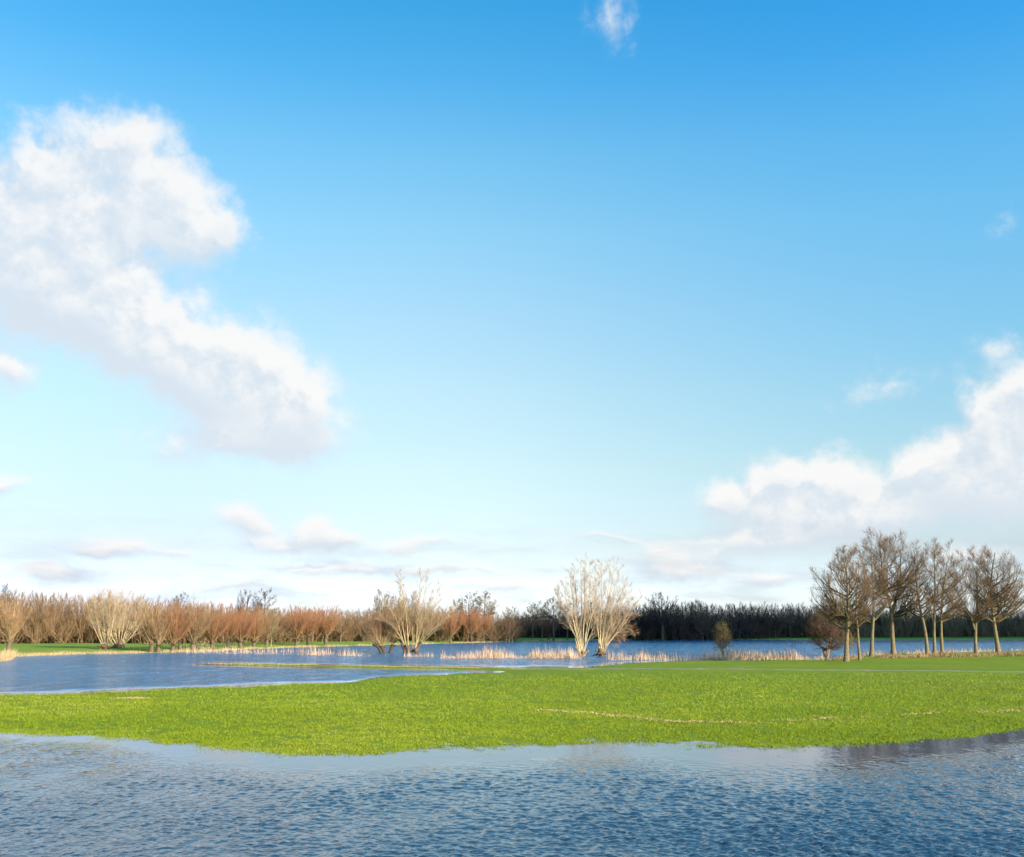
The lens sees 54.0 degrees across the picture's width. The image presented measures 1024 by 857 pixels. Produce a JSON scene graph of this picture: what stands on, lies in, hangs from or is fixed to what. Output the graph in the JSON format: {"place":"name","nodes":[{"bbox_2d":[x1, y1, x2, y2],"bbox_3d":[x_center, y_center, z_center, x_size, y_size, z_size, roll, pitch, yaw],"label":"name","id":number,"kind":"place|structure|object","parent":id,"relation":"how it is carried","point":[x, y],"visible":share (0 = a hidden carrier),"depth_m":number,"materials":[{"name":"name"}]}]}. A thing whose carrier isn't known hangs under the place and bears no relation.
{"place":"outdoors","nodes":[
{"label":"outdoors","id":0,"kind":"place"},
{"bbox_2d":[210,662,525,668],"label":"dry grass","id":1,"kind":"structure","parent":0,"point":[350,665],"depth_m":106.25,"materials":[{"name":"beige plant"}]},
{"bbox_2d":[0,640,1023,856],"bbox_3d":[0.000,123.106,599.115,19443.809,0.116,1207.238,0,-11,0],"label":"water","id":2,"kind":"structure","parent":0,"point":[76,795],"depth_m":25.45,"materials":[{"name":"blue liquid"}]},
{"bbox_2d":[404,652,433,656],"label":"reed bed","id":3,"kind":"object","parent":2,"relation":"in","point":[415,655],"visible":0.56,"depth_m":144.87,"materials":[{"name":"plant"}]},
{"bbox_2d":[440,645,581,658],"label":"reed bed","id":4,"kind":"object","parent":2,"relation":"in","point":[540,654],"visible":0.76,"depth_m":136.13,"materials":[{"name":"plant"}]},
{"bbox_2d":[0,633,1023,758],"bbox_3d":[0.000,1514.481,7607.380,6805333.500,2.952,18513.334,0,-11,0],"label":"ground","id":5,"kind":"structure","parent":0,"point":[995,663],"depth_m":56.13,"materials":[{"name":"green plant"}]},
{"bbox_2d":[0,648,17,660],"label":"dry grass","id":6,"kind":"structure","parent":5,"relation":"on","point":[9,654],"depth_m":133.19,"materials":[{"name":"plant"}]},
{"bbox_2d":[0,583,17,610],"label":"oak tree","id":7,"kind":"object","parent":5,"relation":"on","point":[6,587],"visible":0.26,"depth_m":281.42,"materials":[{"name":"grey plant"}]},
{"bbox_2d":[0,591,35,649],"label":"pollard willow","id":8,"kind":"object","parent":5,"relation":"on","point":[7,628],"visible":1,"depth_m":165.14,"materials":[{"name":"brown plant"}]},
{"bbox_2d":[83,586,128,648],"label":"pale willow","id":9,"kind":"object","parent":5,"relation":"on","point":[107,621],"visible":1,"depth_m":174.57,"materials":[{"name":"beige plant"}]},
{"bbox_2d":[86,587,150,647],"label":"pale willow","id":10,"kind":"object","parent":5,"relation":"on","point":[118,644],"visible":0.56,"depth_m":180.47,"materials":[{"name":"beige plant"}]},
{"bbox_2d":[130,594,176,651],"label":"pollard willow","id":11,"kind":"object","parent":5,"relation":"on","point":[150,639],"visible":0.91,"depth_m":168.46,"materials":[{"name":"brown plant"}]},
{"bbox_2d":[141,603,177,651],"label":"pollard willow","id":12,"kind":"object","parent":5,"relation":"on","point":[158,635],"visible":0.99,"depth_m":168.25,"materials":[{"name":"brown plant"}]},
{"bbox_2d":[153,601,198,650],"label":"pollard willow","id":13,"kind":"object","parent":5,"relation":"on","point":[173,634],"visible":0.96,"depth_m":170.95,"materials":[{"name":"brown plant"}]},
{"bbox_2d":[171,591,188,609],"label":"tree","id":14,"kind":"object","parent":5,"relation":"on","point":[184,601],"visible":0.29,"depth_m":335.51,"materials":[{"name":"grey plant"}]},
{"bbox_2d":[167,602,202,649],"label":"pollard willow","id":15,"kind":"object","parent":5,"relation":"on","point":[180,642],"visible":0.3,"depth_m":177.12,"materials":[{"name":"brown plant"}]},
{"bbox_2d":[173,596,222,650],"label":"pollard willow","id":16,"kind":"object","parent":5,"relation":"on","point":[193,634],"visible":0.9,"depth_m":175.90,"materials":[{"name":"brown plant"}]},
{"bbox_2d":[197,602,236,649],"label":"pollard willow","id":17,"kind":"object","parent":5,"relation":"on","point":[211,633],"visible":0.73,"depth_m":183.08,"materials":[{"name":"brown plant"}]},
{"bbox_2d":[214,604,244,648],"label":"pollard willow","id":18,"kind":"object","parent":5,"relation":"on","point":[232,628],"visible":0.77,"depth_m":190.04,"materials":[{"name":"brown plant"}]},
{"bbox_2d":[226,602,259,648],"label":"pollard willow","id":19,"kind":"object","parent":5,"relation":"on","point":[240,635],"visible":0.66,"depth_m":194.32,"materials":[{"name":"brown plant"}]},
{"bbox_2d":[236,589,261,615],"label":"oak tree","id":20,"kind":"object","parent":5,"relation":"on","point":[238,607],"visible":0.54,"depth_m":324.85,"materials":[{"name":"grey plant"}]},
{"bbox_2d":[232,606,272,646],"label":"pollard willow","id":21,"kind":"object","parent":5,"relation":"on","point":[254,633],"visible":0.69,"depth_m":205.06,"materials":[{"name":"brown plant"}]},
{"bbox_2d":[0,589,523,642],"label":"brown wood","id":22,"kind":"object","parent":5,"relation":"on","point":[49,609],"visible":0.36,"depth_m":253.84,"materials":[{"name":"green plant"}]},
{"bbox_2d":[0,610,526,643],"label":"undergrowth","id":23,"kind":"object","parent":5,"relation":"on","point":[27,633],"visible":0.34,"depth_m":241.35,"materials":[{"name":"brown plant"}]},
{"bbox_2d":[247,601,282,644],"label":"pollard willow","id":24,"kind":"object","parent":5,"relation":"on","point":[266,638],"visible":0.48,"depth_m":215.07,"materials":[{"name":"brown plant"}]},
{"bbox_2d":[252,588,277,613],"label":"tree","id":25,"kind":"object","parent":5,"relation":"on","point":[263,595],"visible":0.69,"depth_m":324.83,"materials":[{"name":"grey plant"}]},
{"bbox_2d":[263,608,283,646],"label":"young tree","id":26,"kind":"object","parent":5,"relation":"on","point":[272,624],"visible":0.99,"depth_m":207.01,"materials":[{"name":"brown plant"}]},
{"bbox_2d":[0,639,550,660],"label":"dry grass","id":27,"kind":"structure","parent":5,"relation":"on","point":[74,652],"depth_m":166.14,"materials":[{"name":"plant"}]},
{"bbox_2d":[186,644,370,655],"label":"reed bed","id":28,"kind":"object","parent":5,"relation":"on","point":[313,652],"visible":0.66,"depth_m":164.20,"materials":[{"name":"plant"}]},
{"bbox_2d":[279,602,314,645],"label":"pollard willow","id":29,"kind":"object","parent":5,"relation":"on","point":[300,628],"visible":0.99,"depth_m":218.92,"materials":[{"name":"brown plant"}]},
{"bbox_2d":[292,605,323,645],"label":"pollard willow","id":30,"kind":"object","parent":5,"relation":"on","point":[309,629],"visible":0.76,"depth_m":222.35,"materials":[{"name":"brown plant"}]},
{"bbox_2d":[309,600,343,644],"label":"pollard willow","id":31,"kind":"object","parent":5,"relation":"on","point":[324,629],"visible":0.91,"depth_m":230.18,"materials":[{"name":"brown plant"}]},
{"bbox_2d":[358,608,404,652],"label":"flooded pollard willow","id":32,"kind":"object","parent":5,"relation":"on","point":[373,632],"visible":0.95,"depth_m":164.12,"materials":[{"name":"brown plant"}]},
{"bbox_2d":[374,589,394,614],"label":"oak tree","id":33,"kind":"object","parent":5,"relation":"on","point":[386,598],"visible":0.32,"depth_m":333.91,"materials":[{"name":"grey plant"}]},
{"bbox_2d":[372,605,415,652],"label":"flooded pollard willow","id":34,"kind":"object","parent":5,"relation":"on","point":[392,641],"visible":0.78,"depth_m":164.61,"materials":[{"name":"brown plant"}]},
{"bbox_2d":[372,566,455,652],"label":"flooded pollard willow","id":35,"kind":"object","parent":5,"relation":"on","point":[404,645],"visible":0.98,"depth_m":164.31,"materials":[{"name":"beige plant"}]},
{"bbox_2d":[434,607,466,642],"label":"pollard willow","id":36,"kind":"object","parent":5,"relation":"on","point":[450,631],"visible":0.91,"depth_m":273.78,"materials":[{"name":"brown plant"}]},
{"bbox_2d":[451,609,476,641],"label":"pollard willow","id":37,"kind":"object","parent":5,"relation":"on","point":[463,631],"visible":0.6,"depth_m":283.43,"materials":[{"name":"brown plant"}]},
{"bbox_2d":[457,591,481,639],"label":"tree","id":38,"kind":"object","parent":5,"relation":"on","point":[469,608],"visible":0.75,"depth_m":294.50,"materials":[{"name":"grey plant"}]},
{"bbox_2d":[457,606,483,641],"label":"pollard willow","id":39,"kind":"object","parent":5,"relation":"on","point":[473,626],"visible":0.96,"depth_m":281.57,"materials":[{"name":"brown plant"}]},
{"bbox_2d":[473,607,494,641],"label":"pollard willow","id":40,"kind":"object","parent":5,"relation":"on","point":[487,625],"visible":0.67,"depth_m":289.32,"materials":[{"name":"brown plant"}]},
{"bbox_2d":[471,590,497,639],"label":"tree","id":41,"kind":"object","parent":5,"relation":"on","point":[490,603],"visible":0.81,"depth_m":295.03,"materials":[{"name":"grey plant"}]},
{"bbox_2d":[502,607,512,618],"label":"tree","id":42,"kind":"object","parent":5,"relation":"on","point":[507,614],"visible":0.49,"depth_m":451.67,"materials":[{"name":"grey plant"}]},
{"bbox_2d":[496,617,520,641],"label":"pollard willow","id":43,"kind":"object","parent":5,"relation":"on","point":[518,625],"visible":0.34,"depth_m":301.44,"materials":[{"name":"brown plant"}]},
{"bbox_2d":[511,605,518,618],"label":"tree","id":44,"kind":"object","parent":5,"relation":"on","point":[514,612],"visible":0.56,"depth_m":452.56,"materials":[{"name":"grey plant"}]},
{"bbox_2d":[524,603,539,638],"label":"tree","id":45,"kind":"object","parent":5,"relation":"on","point":[533,615],"visible":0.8,"depth_m":343.76,"materials":[{"name":"grey plant"}]},
{"bbox_2d":[532,601,550,638],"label":"tree","id":46,"kind":"object","parent":5,"relation":"on","point":[538,617],"visible":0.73,"depth_m":338.85,"materials":[{"name":"grey plant"}]},
{"bbox_2d":[539,619,557,640],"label":"pollard willow","id":47,"kind":"object","parent":5,"relation":"on","point":[549,631],"visible":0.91,"depth_m":322.00,"materials":[{"name":"black plant"}]},
{"bbox_2d":[540,596,566,640],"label":"tree","id":48,"kind":"object","parent":5,"relation":"on","point":[553,615],"visible":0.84,"depth_m":319.24,"materials":[{"name":"grey plant"}]},
{"bbox_2d":[560,602,575,639],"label":"tree","id":49,"kind":"object","parent":5,"relation":"on","point":[564,618],"visible":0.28,"depth_m":338.18,"materials":[{"name":"grey plant"}]},
{"bbox_2d":[114,697,1023,723],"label":"straw litter","id":50,"kind":"object","parent":5,"relation":"on","point":[667,720],"visible":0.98,"depth_m":45.05,"materials":[{"name":"beige plant"}]},
{"bbox_2d":[552,554,603,655],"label":"white willow","id":51,"kind":"object","parent":5,"relation":"on","point":[580,639],"visible":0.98,"depth_m":146.70,"materials":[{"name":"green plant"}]},
{"bbox_2d":[579,601,599,639],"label":"tree","id":52,"kind":"object","parent":5,"relation":"on","point":[590,616],"visible":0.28,"depth_m":338.47,"materials":[{"name":"grey plant"}]},
{"bbox_2d":[584,557,642,655],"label":"white willow","id":53,"kind":"object","parent":5,"relation":"on","point":[602,643],"visible":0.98,"depth_m":147.14,"materials":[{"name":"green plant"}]},
{"bbox_2d":[593,595,639,655],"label":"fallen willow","id":54,"kind":"object","parent":5,"relation":"on","point":[621,634],"visible":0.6,"depth_m":148.90,"materials":[{"name":"beige plant"}]},
{"bbox_2d":[642,591,683,640],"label":"oak tree","id":55,"kind":"object","parent":5,"relation":"on","point":[657,618],"visible":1,"depth_m":331.28,"materials":[{"name":"black plant"}]},
{"bbox_2d":[687,599,701,635],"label":"tree","id":56,"kind":"object","parent":5,"relation":"on","point":[698,614],"visible":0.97,"depth_m":338.81,"materials":[{"name":"black plant"}]},
{"bbox_2d":[693,601,707,633],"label":"tree","id":57,"kind":"object","parent":5,"relation":"on","point":[700,604],"visible":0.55,"depth_m":344.21,"materials":[{"name":"black plant"}]},
{"bbox_2d":[606,646,825,659],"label":"reed bed","id":58,"kind":"object","parent":5,"relation":"on","point":[746,656],"visible":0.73,"depth_m":128.43,"materials":[{"name":"plant"}]},
{"bbox_2d":[707,621,733,657],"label":"ivy clad tree","id":59,"kind":"object","parent":5,"relation":"on","point":[724,637],"visible":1,"depth_m":129.88,"materials":[{"name":"green plant"}]},
{"bbox_2d":[502,600,1023,639],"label":"dark wood","id":60,"kind":"object","parent":5,"relation":"on","point":[736,618],"visible":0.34,"depth_m":360.57,"materials":[{"name":"black plant"}]},
{"bbox_2d":[508,608,1023,639],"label":"undergrowth","id":61,"kind":"object","parent":5,"relation":"on","point":[793,631],"visible":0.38,"depth_m":361.01,"materials":[{"name":"black plant"}]},
{"bbox_2d":[551,638,1021,640],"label":"dry grass","id":62,"kind":"structure","parent":5,"relation":"on","point":[816,639],"depth_m":339.24,"materials":[{"name":"plant"}]},
{"bbox_2d":[782,602,795,639],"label":"tree","id":63,"kind":"object","parent":5,"relation":"on","point":[790,616],"visible":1,"depth_m":343.84,"materials":[{"name":"plant"}]},
{"bbox_2d":[801,601,849,659],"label":"thorn bush","id":64,"kind":"object","parent":5,"relation":"on","point":[819,628],"visible":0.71,"depth_m":126.68,"materials":[{"name":"red plant"}]},
{"bbox_2d":[808,543,883,661],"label":"tall tree","id":65,"kind":"object","parent":5,"relation":"on","point":[840,613],"visible":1,"depth_m":116.94,"materials":[{"name":"brown plant"}]},
{"bbox_2d":[849,631,858,659],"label":"sapling","id":66,"kind":"object","parent":5,"relation":"on","point":[851,643],"visible":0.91,"depth_m":119.42,"materials":[{"name":"brown plant"}]},
{"bbox_2d":[839,559,876,659],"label":"tall tree","id":67,"kind":"object","parent":5,"relation":"on","point":[858,642],"visible":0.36,"depth_m":119.91,"materials":[{"name":"brown plant"}]},
{"bbox_2d":[852,526,896,655],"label":"tall tree","id":68,"kind":"object","parent":5,"relation":"on","point":[883,606],"visible":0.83,"depth_m":133.93,"materials":[{"name":"brown plant"}]},
{"bbox_2d":[862,528,933,654],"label":"tall tree","id":69,"kind":"object","parent":5,"relation":"on","point":[899,584],"visible":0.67,"depth_m":136.23,"materials":[{"name":"brown plant"}]},
{"bbox_2d":[887,538,943,654],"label":"tall tree","id":70,"kind":"object","parent":5,"relation":"on","point":[923,619],"visible":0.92,"depth_m":134.50,"materials":[{"name":"brown plant"}]},
{"bbox_2d":[841,647,1023,656],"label":"reed bed","id":71,"kind":"object","parent":5,"relation":"on","point":[877,653],"visible":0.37,"depth_m":146.38,"materials":[{"name":"plant"}]},
{"bbox_2d":[907,538,966,653],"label":"tall tree","id":72,"kind":"object","parent":5,"relation":"on","point":[937,545],"visible":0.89,"depth_m":134.28,"materials":[{"name":"brown plant"}]},
{"bbox_2d":[926,538,977,653],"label":"tall tree","id":73,"kind":"object","parent":5,"relation":"on","point":[959,606],"visible":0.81,"depth_m":134.71,"materials":[{"name":"brown plant"}]},
{"bbox_2d":[943,546,1003,653],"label":"tall tree","id":74,"kind":"object","parent":5,"relation":"on","point":[976,617],"visible":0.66,"depth_m":135.57,"materials":[{"name":"brown plant"}]},
{"bbox_2d":[964,544,1023,652],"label":"tall tree","id":75,"kind":"object","parent":5,"relation":"on","point":[1012,591],"visible":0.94,"depth_m":135.31,"materials":[{"name":"brown plant"}]},
{"bbox_2d":[0,0,1023,625],"label":"sky","id":76,"kind":"structure","parent":0,"point":[314,303],"materials":[{"name":"blue"}]},
{"bbox_2d":[504,668,1023,671],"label":"path","id":77,"kind":"structure","parent":0,"point":[766,669],"depth_m":93.07,"materials":[{"name":"grey"}]},
{"bbox_2d":[827,651,1023,660],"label":"dry grass","id":78,"kind":"structure","parent":0,"point":[938,654],"depth_m":124.80,"materials":[{"name":"beige plant"}]}
]}

